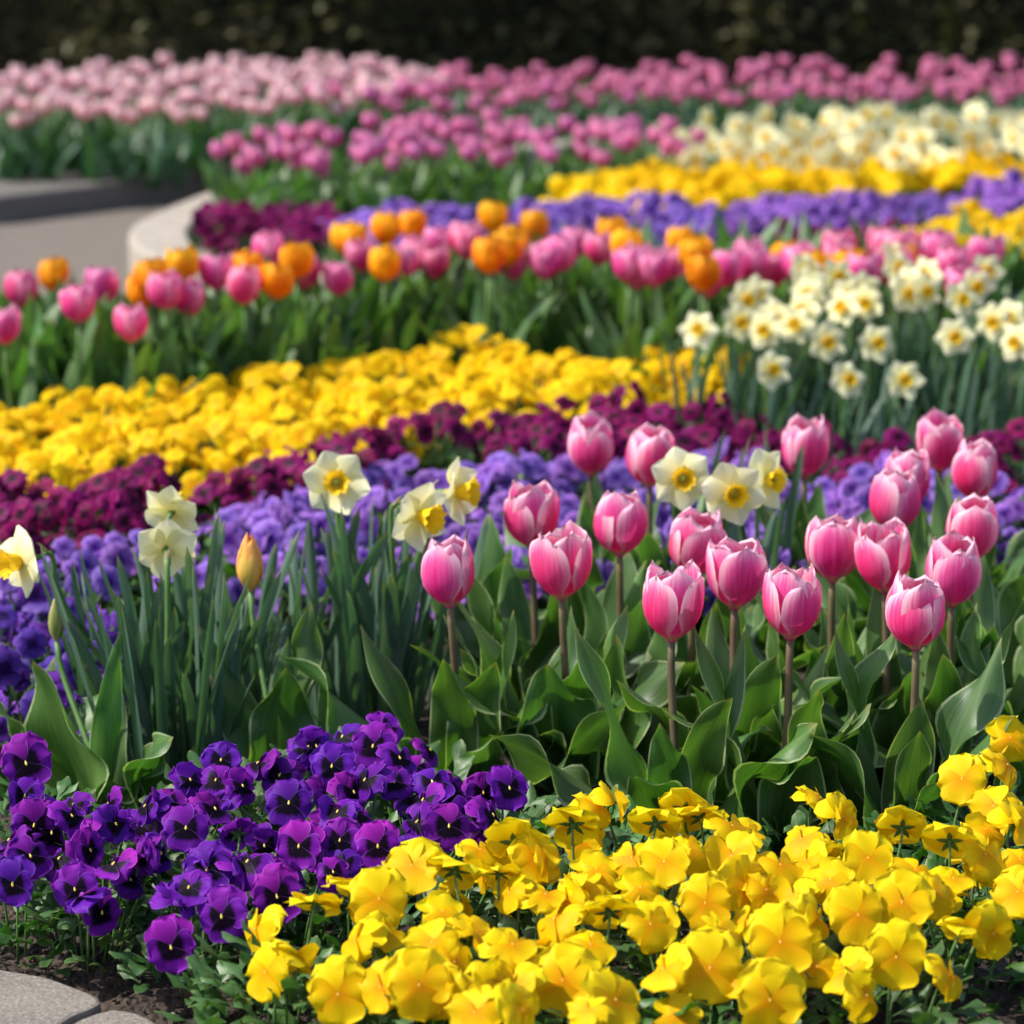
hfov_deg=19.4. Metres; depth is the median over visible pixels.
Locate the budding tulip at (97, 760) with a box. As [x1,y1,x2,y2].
[0,599,172,811]
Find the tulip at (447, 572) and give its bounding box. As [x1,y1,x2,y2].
[275,533,560,776]
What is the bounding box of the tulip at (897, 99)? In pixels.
[879,92,903,140]
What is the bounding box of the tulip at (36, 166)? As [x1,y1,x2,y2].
[11,98,81,181]
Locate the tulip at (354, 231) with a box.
[337,220,367,251]
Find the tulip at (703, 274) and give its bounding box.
[616,252,720,401]
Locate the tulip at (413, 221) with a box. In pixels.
[400,208,426,236]
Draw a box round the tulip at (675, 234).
[666,225,716,336]
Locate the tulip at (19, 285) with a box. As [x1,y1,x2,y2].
[4,268,71,352]
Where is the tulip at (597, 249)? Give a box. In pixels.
[565,229,618,328]
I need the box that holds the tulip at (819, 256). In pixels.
[781,248,858,370]
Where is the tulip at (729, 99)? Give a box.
[711,92,754,144]
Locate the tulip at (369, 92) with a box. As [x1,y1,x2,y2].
[347,83,390,144]
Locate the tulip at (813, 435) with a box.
[748,412,878,580]
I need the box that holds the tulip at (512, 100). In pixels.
[482,93,519,142]
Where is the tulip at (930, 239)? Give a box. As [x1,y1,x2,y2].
[882,226,978,407]
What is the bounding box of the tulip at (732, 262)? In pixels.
[673,246,749,409]
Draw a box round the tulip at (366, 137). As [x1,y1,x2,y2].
[328,131,384,195]
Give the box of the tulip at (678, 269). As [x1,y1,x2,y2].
[642,245,698,348]
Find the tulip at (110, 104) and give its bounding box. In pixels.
[86,97,152,173]
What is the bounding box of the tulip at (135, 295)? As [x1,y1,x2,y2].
[127,273,161,375]
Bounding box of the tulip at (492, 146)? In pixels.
[445,140,500,193]
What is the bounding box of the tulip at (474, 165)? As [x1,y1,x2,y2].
[444,136,506,181]
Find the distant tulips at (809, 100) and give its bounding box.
[307,52,1023,147]
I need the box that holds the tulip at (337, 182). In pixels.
[324,144,370,216]
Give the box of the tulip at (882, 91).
[876,83,920,131]
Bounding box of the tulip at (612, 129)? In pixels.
[600,122,647,170]
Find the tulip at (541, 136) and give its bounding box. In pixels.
[501,129,562,196]
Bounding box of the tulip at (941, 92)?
[933,84,965,149]
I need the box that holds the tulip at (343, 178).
[298,149,351,186]
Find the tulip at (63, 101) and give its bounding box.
[52,93,83,171]
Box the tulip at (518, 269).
[500,246,572,354]
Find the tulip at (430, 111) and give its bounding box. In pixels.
[417,108,458,160]
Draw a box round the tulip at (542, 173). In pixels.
[514,141,552,197]
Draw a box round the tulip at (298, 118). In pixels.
[296,83,339,140]
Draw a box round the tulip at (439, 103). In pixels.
[418,96,445,142]
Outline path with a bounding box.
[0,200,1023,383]
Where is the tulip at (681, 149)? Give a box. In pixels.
[675,144,687,158]
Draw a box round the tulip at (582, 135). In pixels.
[553,124,608,178]
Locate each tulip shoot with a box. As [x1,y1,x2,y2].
[0,288,12,309]
[0,305,46,410]
[0,316,57,434]
[0,340,31,391]
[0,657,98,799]
[1,276,76,354]
[1,280,80,310]
[21,291,60,337]
[21,292,107,402]
[31,324,181,382]
[33,292,110,326]
[34,276,126,340]
[40,315,122,386]
[41,284,70,354]
[66,323,129,376]
[67,334,76,355]
[71,267,148,336]
[80,278,122,319]
[84,297,190,387]
[97,277,183,342]
[112,286,239,318]
[127,270,208,321]
[146,311,222,412]
[155,300,277,386]
[171,302,233,356]
[177,296,296,403]
[197,304,263,342]
[201,313,220,339]
[206,286,265,316]
[207,294,328,352]
[216,303,248,350]
[224,304,280,332]
[242,289,323,378]
[252,305,352,366]
[258,251,327,339]
[279,315,373,366]
[283,239,408,331]
[283,285,322,324]
[284,280,368,339]
[286,293,368,353]
[289,288,349,296]
[293,246,420,297]
[312,262,408,356]
[321,245,407,304]
[323,253,328,288]
[328,245,342,263]
[348,258,450,343]
[365,276,483,323]
[375,282,425,311]
[376,277,427,314]
[380,281,425,296]
[386,280,399,293]
[393,290,439,345]
[399,280,463,347]
[400,271,474,362]
[413,263,510,321]
[418,247,472,277]
[418,275,424,287]
[419,513,546,643]
[425,256,479,293]
[438,604,556,705]
[443,608,626,795]
[464,241,534,280]
[473,256,539,317]
[483,252,608,306]
[485,274,542,298]
[490,280,547,328]
[496,251,613,317]
[501,552,636,646]
[501,635,771,789]
[518,285,599,365]
[521,272,533,292]
[529,229,609,301]
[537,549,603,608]
[547,256,607,286]
[551,274,633,357]
[556,262,622,312]
[561,219,639,271]
[600,268,722,309]
[604,262,697,326]
[606,259,686,293]
[613,548,709,587]
[626,598,764,695]
[627,220,710,248]
[634,216,714,247]
[644,242,727,334]
[655,230,722,249]
[658,236,736,289]
[665,270,685,294]
[680,274,734,326]
[683,234,752,298]
[691,608,898,738]
[694,215,796,298]
[697,198,821,251]
[697,494,794,621]
[705,509,820,665]
[716,229,780,250]
[719,278,791,296]
[743,217,770,238]
[760,216,781,242]
[769,234,819,251]
[781,607,996,716]
[782,220,826,304]
[788,277,824,323]
[799,212,858,249]
[813,228,821,247]
[843,566,999,615]
[850,214,939,286]
[865,219,941,254]
[877,285,887,316]
[894,214,918,238]
[917,200,979,237]
[918,232,981,357]
[920,599,1023,715]
[921,634,1023,797]
[922,283,943,317]
[922,507,1023,587]
[938,275,1003,345]
[962,222,1023,292]
[965,218,1021,290]
[983,220,1022,238]
[991,271,1023,306]
[992,573,1023,689]
[997,232,1010,293]
[1004,239,1023,293]
[1005,274,1018,292]
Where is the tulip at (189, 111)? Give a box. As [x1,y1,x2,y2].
[166,106,203,170]
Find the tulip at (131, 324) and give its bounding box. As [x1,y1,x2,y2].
[49,301,200,413]
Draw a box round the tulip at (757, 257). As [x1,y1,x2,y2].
[672,240,786,410]
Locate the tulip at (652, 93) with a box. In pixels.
[633,85,693,148]
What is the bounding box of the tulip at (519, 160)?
[476,151,528,174]
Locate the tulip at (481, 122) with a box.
[455,96,487,139]
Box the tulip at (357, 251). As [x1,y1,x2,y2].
[345,237,381,322]
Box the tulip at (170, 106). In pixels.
[142,100,200,177]
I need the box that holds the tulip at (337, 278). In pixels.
[285,260,353,364]
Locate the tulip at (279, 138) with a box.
[231,133,284,183]
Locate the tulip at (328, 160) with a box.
[316,154,332,187]
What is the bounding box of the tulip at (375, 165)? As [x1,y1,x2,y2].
[338,132,381,176]
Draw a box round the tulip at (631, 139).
[616,128,672,167]
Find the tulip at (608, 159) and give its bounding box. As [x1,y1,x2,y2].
[594,150,610,172]
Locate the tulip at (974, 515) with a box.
[900,492,1023,724]
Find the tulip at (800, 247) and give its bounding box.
[747,239,878,341]
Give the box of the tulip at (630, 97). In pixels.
[604,89,654,121]
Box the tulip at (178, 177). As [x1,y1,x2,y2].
[145,108,190,188]
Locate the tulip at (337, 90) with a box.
[330,81,358,154]
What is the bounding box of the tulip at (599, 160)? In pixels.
[571,149,606,173]
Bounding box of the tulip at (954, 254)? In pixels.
[882,242,1004,392]
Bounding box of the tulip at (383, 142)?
[339,135,391,207]
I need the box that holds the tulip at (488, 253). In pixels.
[416,233,552,378]
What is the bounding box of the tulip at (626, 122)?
[589,117,649,171]
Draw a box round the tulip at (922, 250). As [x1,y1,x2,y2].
[865,239,937,399]
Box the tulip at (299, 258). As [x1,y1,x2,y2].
[253,239,368,405]
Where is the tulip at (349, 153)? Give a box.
[348,144,380,175]
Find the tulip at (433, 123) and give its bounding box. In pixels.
[420,113,481,195]
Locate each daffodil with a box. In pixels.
[0,513,224,768]
[40,518,249,765]
[111,485,299,751]
[297,450,468,722]
[322,482,447,711]
[332,457,480,723]
[641,123,661,160]
[641,430,749,575]
[649,121,662,160]
[658,134,678,162]
[658,311,719,427]
[660,127,682,138]
[678,144,705,168]
[679,127,686,139]
[682,145,706,171]
[686,127,708,161]
[687,141,708,163]
[690,106,712,128]
[690,121,708,161]
[698,142,705,151]
[701,462,785,659]
[704,126,719,164]
[705,135,720,165]
[709,131,728,165]
[709,435,803,651]
[713,133,741,163]
[716,273,773,427]
[718,281,772,410]
[719,141,745,166]
[722,302,778,428]
[724,114,745,138]
[729,311,804,442]
[729,349,794,441]
[736,132,749,144]
[737,116,761,149]
[741,148,765,169]
[745,142,756,151]
[750,103,773,142]
[751,112,766,150]
[751,125,780,150]
[756,306,815,419]
[758,297,800,424]
[761,127,786,150]
[765,141,773,155]
[766,137,786,148]
[769,265,826,402]
[770,138,792,168]
[776,292,839,418]
[782,111,797,130]
[782,144,808,173]
[787,130,806,150]
[789,253,837,414]
[789,276,843,417]
[795,116,810,130]
[796,362,889,479]
[801,123,814,150]
[801,278,894,447]
[806,129,831,155]
[808,123,820,136]
[808,321,867,468]
[809,146,815,154]
[809,288,863,456]
[810,145,820,167]
[812,259,856,427]
[814,125,835,144]
[814,146,825,166]
[817,111,834,125]
[820,142,848,171]
[821,122,845,143]
[823,103,846,121]
[828,117,846,136]
[838,138,851,153]
[838,269,883,434]
[839,113,864,138]
[845,152,859,173]
[847,108,856,139]
[850,282,894,437]
[851,136,865,163]
[852,132,870,170]
[853,129,873,162]
[853,251,937,362]
[855,120,877,150]
[856,101,880,125]
[856,324,911,451]
[857,123,881,155]
[872,139,887,157]
[876,100,897,140]
[876,124,889,141]
[877,139,896,164]
[878,361,924,450]
[879,139,910,194]
[879,242,929,328]
[881,276,927,429]
[884,271,943,423]
[887,256,945,410]
[888,266,929,414]
[889,125,909,145]
[890,112,913,130]
[900,149,921,194]
[906,124,935,195]
[907,118,928,129]
[908,318,1003,451]
[909,111,925,123]
[911,139,930,163]
[911,283,991,434]
[922,105,945,142]
[923,146,943,198]
[926,109,943,140]
[928,139,946,154]
[937,111,963,150]
[942,150,962,198]
[951,269,1004,435]
[952,124,983,148]
[953,127,961,148]
[960,142,969,158]
[961,99,985,120]
[964,106,984,122]
[964,120,984,155]
[967,254,1004,430]
[968,116,987,127]
[976,301,1018,435]
[977,147,1002,201]
[978,135,1000,154]
[980,126,994,137]
[984,109,1003,165]
[984,324,1023,477]
[989,298,1023,475]
[998,112,1014,155]
[999,107,1010,152]
[999,116,1023,170]
[1001,115,1021,156]
[1001,125,1019,157]
[1010,124,1023,163]
[1011,119,1023,162]
[1012,109,1023,161]
[1014,134,1023,155]
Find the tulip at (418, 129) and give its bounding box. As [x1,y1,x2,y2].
[385,121,459,185]
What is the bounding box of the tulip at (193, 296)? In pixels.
[125,276,239,385]
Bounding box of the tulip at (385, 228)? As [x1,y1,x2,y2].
[348,210,421,282]
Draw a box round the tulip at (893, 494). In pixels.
[804,464,945,657]
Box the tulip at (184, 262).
[118,244,219,354]
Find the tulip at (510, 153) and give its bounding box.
[493,146,546,197]
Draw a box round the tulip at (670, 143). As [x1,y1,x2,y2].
[640,133,678,170]
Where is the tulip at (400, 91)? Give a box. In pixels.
[361,82,406,117]
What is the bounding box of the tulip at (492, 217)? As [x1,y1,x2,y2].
[478,199,507,277]
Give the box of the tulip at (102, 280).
[84,264,150,352]
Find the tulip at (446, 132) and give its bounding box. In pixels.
[423,122,464,206]
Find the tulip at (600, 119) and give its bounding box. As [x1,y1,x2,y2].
[590,115,604,146]
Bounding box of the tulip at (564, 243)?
[495,231,605,364]
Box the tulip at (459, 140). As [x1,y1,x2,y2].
[445,133,482,203]
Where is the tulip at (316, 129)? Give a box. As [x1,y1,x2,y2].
[309,119,354,177]
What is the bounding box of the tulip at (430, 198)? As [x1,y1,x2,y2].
[391,140,443,206]
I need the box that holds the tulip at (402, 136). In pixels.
[395,126,435,197]
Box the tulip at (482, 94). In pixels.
[474,90,501,140]
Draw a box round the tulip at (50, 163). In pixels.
[7,92,82,178]
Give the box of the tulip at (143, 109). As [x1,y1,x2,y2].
[125,99,182,172]
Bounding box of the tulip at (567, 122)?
[528,113,589,166]
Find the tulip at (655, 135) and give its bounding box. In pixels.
[606,125,675,170]
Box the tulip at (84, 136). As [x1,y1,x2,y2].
[78,112,104,159]
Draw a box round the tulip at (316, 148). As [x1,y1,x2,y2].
[288,145,346,188]
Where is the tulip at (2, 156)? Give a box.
[0,138,18,178]
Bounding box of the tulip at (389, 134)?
[350,127,410,174]
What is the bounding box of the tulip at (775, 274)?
[711,251,786,357]
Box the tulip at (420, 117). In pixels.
[407,112,457,166]
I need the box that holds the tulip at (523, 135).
[476,125,531,173]
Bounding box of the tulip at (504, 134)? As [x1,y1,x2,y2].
[471,126,538,189]
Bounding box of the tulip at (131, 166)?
[91,104,159,189]
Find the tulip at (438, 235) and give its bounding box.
[424,225,450,251]
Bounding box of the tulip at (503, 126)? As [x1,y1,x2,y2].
[476,122,515,175]
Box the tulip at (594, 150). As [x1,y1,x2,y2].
[565,146,601,175]
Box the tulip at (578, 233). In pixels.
[561,225,587,257]
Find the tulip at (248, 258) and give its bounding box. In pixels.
[216,248,262,329]
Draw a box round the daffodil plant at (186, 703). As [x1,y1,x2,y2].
[160,571,288,761]
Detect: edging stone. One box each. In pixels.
[0,970,100,1023]
[75,1011,154,1023]
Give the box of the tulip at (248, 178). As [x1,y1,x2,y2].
[246,145,280,181]
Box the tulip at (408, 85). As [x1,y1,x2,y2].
[379,78,426,134]
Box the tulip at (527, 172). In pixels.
[504,133,541,183]
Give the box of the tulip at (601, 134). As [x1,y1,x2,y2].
[579,122,623,172]
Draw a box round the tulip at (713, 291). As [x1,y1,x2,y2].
[662,266,749,408]
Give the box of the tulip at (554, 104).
[536,97,573,138]
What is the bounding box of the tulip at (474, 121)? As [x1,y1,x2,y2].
[447,114,483,156]
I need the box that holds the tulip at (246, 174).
[239,164,266,209]
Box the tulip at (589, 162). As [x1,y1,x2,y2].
[588,121,599,171]
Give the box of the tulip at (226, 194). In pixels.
[206,142,258,205]
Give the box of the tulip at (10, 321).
[0,303,84,438]
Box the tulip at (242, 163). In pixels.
[205,154,279,204]
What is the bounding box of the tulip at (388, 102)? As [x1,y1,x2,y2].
[377,93,395,154]
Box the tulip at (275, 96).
[236,88,292,171]
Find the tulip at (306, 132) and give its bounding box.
[303,122,351,167]
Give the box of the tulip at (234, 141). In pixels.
[199,132,276,204]
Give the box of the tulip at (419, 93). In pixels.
[383,83,449,136]
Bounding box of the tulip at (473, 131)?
[451,125,481,164]
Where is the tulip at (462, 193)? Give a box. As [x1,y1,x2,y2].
[434,144,490,216]
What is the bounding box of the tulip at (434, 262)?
[378,243,449,346]
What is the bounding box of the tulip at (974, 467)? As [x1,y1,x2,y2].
[924,437,1023,591]
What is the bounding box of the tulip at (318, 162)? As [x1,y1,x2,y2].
[286,151,354,218]
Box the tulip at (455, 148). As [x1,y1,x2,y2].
[433,121,457,180]
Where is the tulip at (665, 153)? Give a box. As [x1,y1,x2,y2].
[661,144,677,168]
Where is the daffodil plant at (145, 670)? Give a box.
[37,561,201,753]
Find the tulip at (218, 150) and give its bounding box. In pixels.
[200,140,239,205]
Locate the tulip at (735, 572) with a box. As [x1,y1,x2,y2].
[617,535,840,806]
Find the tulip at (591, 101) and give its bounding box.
[557,93,615,139]
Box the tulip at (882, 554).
[780,516,990,783]
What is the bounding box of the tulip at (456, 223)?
[449,218,503,281]
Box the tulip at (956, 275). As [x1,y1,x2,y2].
[920,263,990,434]
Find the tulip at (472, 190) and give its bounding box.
[440,142,511,201]
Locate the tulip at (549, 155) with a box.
[515,146,557,200]
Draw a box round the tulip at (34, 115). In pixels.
[13,109,59,162]
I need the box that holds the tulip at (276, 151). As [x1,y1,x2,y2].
[234,140,287,196]
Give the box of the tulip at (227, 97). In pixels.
[193,89,260,180]
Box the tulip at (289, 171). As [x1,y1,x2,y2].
[265,138,302,178]
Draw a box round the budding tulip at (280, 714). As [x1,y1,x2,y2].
[199,533,322,779]
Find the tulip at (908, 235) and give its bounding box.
[881,227,937,329]
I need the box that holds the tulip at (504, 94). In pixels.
[497,92,536,130]
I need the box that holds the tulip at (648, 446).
[588,423,702,634]
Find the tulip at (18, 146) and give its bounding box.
[0,91,20,151]
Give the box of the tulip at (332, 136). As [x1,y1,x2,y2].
[304,126,369,209]
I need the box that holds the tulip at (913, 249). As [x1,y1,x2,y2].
[898,242,936,386]
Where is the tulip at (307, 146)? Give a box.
[270,138,332,195]
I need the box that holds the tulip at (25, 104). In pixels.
[13,96,57,173]
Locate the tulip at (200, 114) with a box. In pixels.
[190,105,227,179]
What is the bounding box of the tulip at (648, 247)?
[555,240,684,362]
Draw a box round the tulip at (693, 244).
[647,231,731,346]
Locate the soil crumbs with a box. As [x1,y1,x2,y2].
[3,710,1023,1023]
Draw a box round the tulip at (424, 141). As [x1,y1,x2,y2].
[385,134,442,199]
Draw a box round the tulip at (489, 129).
[454,121,502,178]
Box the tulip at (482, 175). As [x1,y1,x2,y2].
[445,135,507,201]
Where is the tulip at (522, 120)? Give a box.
[513,115,535,167]
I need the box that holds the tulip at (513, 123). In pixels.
[483,117,530,162]
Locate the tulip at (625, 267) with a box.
[560,244,684,370]
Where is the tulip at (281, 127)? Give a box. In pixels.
[261,122,314,188]
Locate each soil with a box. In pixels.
[0,77,1023,112]
[0,615,1023,1023]
[56,387,1023,616]
[191,147,1021,258]
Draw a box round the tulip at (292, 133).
[252,124,318,183]
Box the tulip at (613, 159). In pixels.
[607,120,660,166]
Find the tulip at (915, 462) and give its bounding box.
[813,447,960,635]
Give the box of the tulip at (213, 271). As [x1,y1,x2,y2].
[198,250,272,317]
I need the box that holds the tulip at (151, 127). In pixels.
[116,106,152,163]
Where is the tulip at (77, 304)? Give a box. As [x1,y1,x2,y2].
[8,281,153,418]
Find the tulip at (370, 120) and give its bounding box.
[334,110,380,168]
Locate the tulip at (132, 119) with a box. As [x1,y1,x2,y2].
[105,109,152,176]
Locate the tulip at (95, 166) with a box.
[67,102,123,181]
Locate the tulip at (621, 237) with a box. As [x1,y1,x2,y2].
[571,225,699,339]
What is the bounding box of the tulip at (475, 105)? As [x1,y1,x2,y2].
[459,98,481,135]
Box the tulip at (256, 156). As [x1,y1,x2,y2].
[222,146,315,215]
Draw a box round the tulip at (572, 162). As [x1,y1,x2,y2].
[551,140,586,175]
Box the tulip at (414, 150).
[384,141,431,206]
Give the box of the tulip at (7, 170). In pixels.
[0,114,36,181]
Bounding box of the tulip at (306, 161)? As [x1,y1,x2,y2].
[284,152,336,208]
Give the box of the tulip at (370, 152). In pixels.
[327,141,407,214]
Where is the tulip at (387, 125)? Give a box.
[378,119,394,162]
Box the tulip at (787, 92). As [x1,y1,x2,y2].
[771,85,817,128]
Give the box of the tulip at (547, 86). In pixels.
[499,78,561,139]
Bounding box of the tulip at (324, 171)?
[302,164,355,210]
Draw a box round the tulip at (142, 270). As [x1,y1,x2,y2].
[113,256,206,359]
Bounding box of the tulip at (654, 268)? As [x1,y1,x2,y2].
[599,247,723,362]
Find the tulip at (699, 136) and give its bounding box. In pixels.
[657,127,715,165]
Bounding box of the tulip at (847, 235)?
[774,226,887,327]
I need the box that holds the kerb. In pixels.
[0,158,288,223]
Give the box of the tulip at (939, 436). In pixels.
[916,408,1023,585]
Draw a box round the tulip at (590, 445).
[504,410,659,578]
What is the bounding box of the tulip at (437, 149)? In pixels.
[411,139,475,211]
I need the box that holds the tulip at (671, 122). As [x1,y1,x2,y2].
[634,116,684,163]
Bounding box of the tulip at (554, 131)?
[536,125,566,163]
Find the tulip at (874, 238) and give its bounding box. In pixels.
[867,224,896,316]
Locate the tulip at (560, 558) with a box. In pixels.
[411,520,684,795]
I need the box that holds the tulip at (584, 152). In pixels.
[550,143,592,176]
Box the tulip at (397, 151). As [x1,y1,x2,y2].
[361,146,411,180]
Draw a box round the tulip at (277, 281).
[195,261,296,404]
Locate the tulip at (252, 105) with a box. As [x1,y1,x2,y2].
[230,97,271,155]
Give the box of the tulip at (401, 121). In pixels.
[383,114,429,166]
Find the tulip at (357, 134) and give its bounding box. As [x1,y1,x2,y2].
[336,129,376,175]
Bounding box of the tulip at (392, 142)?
[388,138,423,189]
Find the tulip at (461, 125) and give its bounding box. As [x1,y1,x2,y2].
[439,114,489,175]
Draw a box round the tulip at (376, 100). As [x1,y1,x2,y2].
[356,89,415,131]
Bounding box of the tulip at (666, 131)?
[659,127,702,167]
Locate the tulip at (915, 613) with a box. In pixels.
[809,570,1014,855]
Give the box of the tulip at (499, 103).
[478,95,505,135]
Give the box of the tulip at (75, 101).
[58,94,102,177]
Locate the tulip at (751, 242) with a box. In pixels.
[675,235,763,314]
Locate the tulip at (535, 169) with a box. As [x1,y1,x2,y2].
[510,142,548,188]
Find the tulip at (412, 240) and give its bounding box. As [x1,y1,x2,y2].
[378,233,438,351]
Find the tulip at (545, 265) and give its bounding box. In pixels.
[497,243,574,363]
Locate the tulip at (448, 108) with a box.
[443,99,465,147]
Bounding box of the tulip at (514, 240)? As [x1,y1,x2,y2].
[434,228,568,344]
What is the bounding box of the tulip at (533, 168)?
[531,150,563,172]
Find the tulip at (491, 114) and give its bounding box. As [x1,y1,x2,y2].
[482,105,517,162]
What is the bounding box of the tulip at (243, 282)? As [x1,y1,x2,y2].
[192,264,299,403]
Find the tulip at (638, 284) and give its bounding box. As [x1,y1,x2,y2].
[589,277,651,365]
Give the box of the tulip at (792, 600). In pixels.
[662,562,895,849]
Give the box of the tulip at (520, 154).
[516,124,541,170]
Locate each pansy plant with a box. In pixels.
[0,402,42,451]
[0,429,48,478]
[0,437,16,465]
[0,443,70,493]
[0,451,15,502]
[0,469,45,538]
[0,477,56,563]
[0,492,43,553]
[0,502,47,554]
[0,573,61,663]
[0,601,51,699]
[0,620,67,698]
[0,645,85,723]
[0,716,10,791]
[0,730,123,884]
[0,777,182,952]
[0,797,86,964]
[1,468,55,538]
[5,586,21,644]
[6,662,34,719]
[6,682,89,797]
[8,422,27,433]
[8,573,97,662]
[9,407,56,441]
[15,442,104,554]
[18,559,123,625]
[19,803,160,976]
[25,385,102,440]
[30,471,144,574]
[31,603,122,688]
[33,638,127,716]
[36,495,133,609]
[36,535,141,609]
[38,421,93,453]
[43,422,128,490]
[45,384,147,437]
[54,470,134,553]
[58,486,154,597]
[61,760,252,930]
[62,650,154,736]
[79,415,162,489]
[80,417,198,503]
[80,461,161,548]
[82,432,167,474]
[88,610,122,665]
[90,529,174,622]
[91,453,182,547]
[103,375,197,416]
[109,791,275,974]
[109,839,302,1011]
[115,396,188,488]
[119,472,213,592]
[139,555,257,627]
[139,749,315,833]
[142,432,215,513]
[153,892,367,1023]
[157,414,250,515]
[169,383,237,426]
[171,506,304,610]
[182,408,267,515]
[183,375,237,413]
[183,725,385,891]
[187,206,258,254]
[187,212,252,256]
[190,199,261,248]
[192,456,288,561]
[195,817,418,961]
[202,438,293,515]
[204,210,279,265]
[206,465,295,536]
[209,420,270,451]
[210,199,261,252]
[214,402,256,420]
[223,490,330,577]
[223,837,443,1019]
[224,385,303,410]
[225,532,331,629]
[225,543,331,650]
[230,363,309,403]
[231,917,465,1023]
[234,500,334,612]
[237,210,297,251]
[237,362,323,407]
[242,390,334,442]
[244,453,320,512]
[245,420,367,500]
[252,723,394,822]
[252,761,499,931]
[259,200,321,238]
[260,484,334,540]
[262,403,306,427]
[265,215,323,264]
[266,431,358,481]
[270,214,342,271]
[283,201,334,257]
[287,509,379,605]
[289,438,389,539]
[301,546,398,632]
[303,358,354,406]
[304,384,411,443]
[305,211,344,262]
[305,389,355,416]
[305,415,355,435]
[307,711,474,828]
[310,208,399,260]
[313,376,369,407]
[319,839,518,967]
[320,426,406,491]
[321,356,383,384]
[322,572,444,650]
[335,353,426,400]
[339,389,398,419]
[346,865,555,1023]
[348,402,442,492]
[350,426,383,461]
[351,721,521,877]
[352,197,398,223]
[352,462,414,521]
[352,483,446,547]
[367,377,432,449]
[371,198,448,238]
[371,349,430,379]
[372,219,458,255]
[374,454,437,516]
[380,400,478,479]
[389,528,479,638]
[390,398,451,473]
[394,345,472,392]
[395,532,452,563]
[398,218,470,237]
[400,510,484,545]
[401,764,567,883]
[408,361,473,444]
[413,460,508,523]
[414,791,622,934]
[420,383,511,467]
[424,851,596,1023]
[425,324,498,382]
[426,202,470,221]
[427,376,514,469]
[430,548,529,646]
[443,204,488,235]
[444,894,701,1023]
[446,512,526,568]
[449,409,518,479]
[455,334,542,380]
[456,351,515,384]
[463,209,519,237]
[465,370,550,463]
[466,456,550,519]
[469,472,527,522]
[476,448,580,513]
[481,355,559,391]
[481,805,685,975]
[482,420,566,476]
[492,355,581,413]
[496,385,536,445]
[504,401,571,477]
[505,545,549,608]
[507,197,541,220]
[509,198,554,212]
[513,352,532,382]
[514,394,586,483]
[517,205,587,234]
[520,511,578,556]
[520,784,672,927]
[521,557,614,608]
[525,496,579,568]
[530,211,576,244]
[531,454,629,501]
[535,174,625,202]
[535,374,629,458]
[537,191,619,220]
[547,212,595,237]
[549,406,623,496]
[549,429,626,497]
[554,348,582,375]
[559,829,762,1008]
[560,491,580,508]
[561,371,614,410]
[561,780,761,894]
[562,357,607,373]
[568,358,658,411]
[573,168,653,200]
[575,214,597,231]
[581,423,650,489]
[587,380,678,433]
[594,188,689,242]
[601,163,684,188]
[601,403,685,492]
[603,184,665,218]
[604,463,661,527]
[606,458,666,507]
[607,389,650,406]
[610,368,686,426]
[611,343,679,385]
[617,488,698,530]
[619,900,814,1023]
[626,176,664,214]
[627,212,678,241]
[627,220,692,247]
[628,157,686,175]
[643,352,721,418]
[653,485,699,527]
[655,203,714,245]
[656,167,717,206]
[657,516,671,549]
[658,787,821,934]
[660,545,716,625]
[661,180,723,208]
[661,205,696,246]
[662,200,741,216]
[665,418,749,464]
[676,851,887,1023]
[677,344,726,380]
[678,360,764,427]
[681,391,764,438]
[682,350,767,426]
[690,164,724,179]
[692,169,759,205]
[693,437,790,484]
[695,424,756,463]
[697,461,712,499]
[698,211,783,239]
[701,161,762,193]
[709,178,788,210]
[711,207,750,222]
[713,151,772,167]
[713,212,799,244]
[726,509,785,536]
[727,157,793,172]
[729,191,801,213]
[732,216,816,242]
[735,413,787,476]
[736,194,777,213]
[743,435,792,503]
[745,165,827,196]
[746,522,760,538]
[747,547,808,655]
[751,192,840,218]
[754,197,853,231]
[754,228,815,242]
[754,489,807,523]
[757,785,900,916]
[759,520,784,538]
[760,417,854,502]
[771,150,812,168]
[774,428,837,489]
[780,479,813,510]
[781,790,957,1011]
[786,165,879,224]
[789,170,826,192]
[798,225,860,250]
[799,867,1014,1023]
[807,476,871,504]
[807,478,869,519]
[812,210,873,229]
[813,187,881,225]
[822,448,882,485]
[827,753,1011,948]
[835,426,912,487]
[839,165,921,202]
[846,214,921,243]
[847,451,933,493]
[848,155,875,174]
[850,196,900,225]
[851,191,926,226]
[857,231,867,250]
[862,155,872,166]
[865,157,938,195]
[874,164,935,198]
[884,190,958,222]
[889,715,1023,865]
[889,821,1023,1023]
[898,195,952,225]
[900,225,949,235]
[905,155,983,198]
[911,159,989,200]
[921,198,1003,230]
[921,491,983,513]
[922,785,1023,995]
[923,218,1005,233]
[926,198,999,221]
[926,466,1018,539]
[928,514,1009,567]
[934,437,1008,499]
[945,174,1023,218]
[948,232,994,246]
[953,145,1005,197]
[960,151,1023,192]
[962,168,1023,213]
[963,165,1023,196]
[963,498,1023,570]
[965,418,1023,502]
[966,227,1008,241]
[990,461,1019,525]
[994,195,1023,216]
[996,213,1023,228]
[997,227,1023,256]
[998,485,1023,538]
[1003,209,1023,223]
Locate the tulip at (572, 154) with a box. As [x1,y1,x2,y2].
[564,123,593,172]
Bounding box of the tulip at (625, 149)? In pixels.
[600,140,643,167]
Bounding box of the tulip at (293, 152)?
[260,141,343,227]
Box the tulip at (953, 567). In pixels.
[792,529,1023,787]
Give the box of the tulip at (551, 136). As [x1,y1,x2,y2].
[547,130,569,176]
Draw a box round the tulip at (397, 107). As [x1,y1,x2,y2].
[392,100,402,116]
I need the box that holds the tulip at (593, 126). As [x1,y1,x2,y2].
[575,120,608,170]
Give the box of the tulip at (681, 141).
[679,137,687,146]

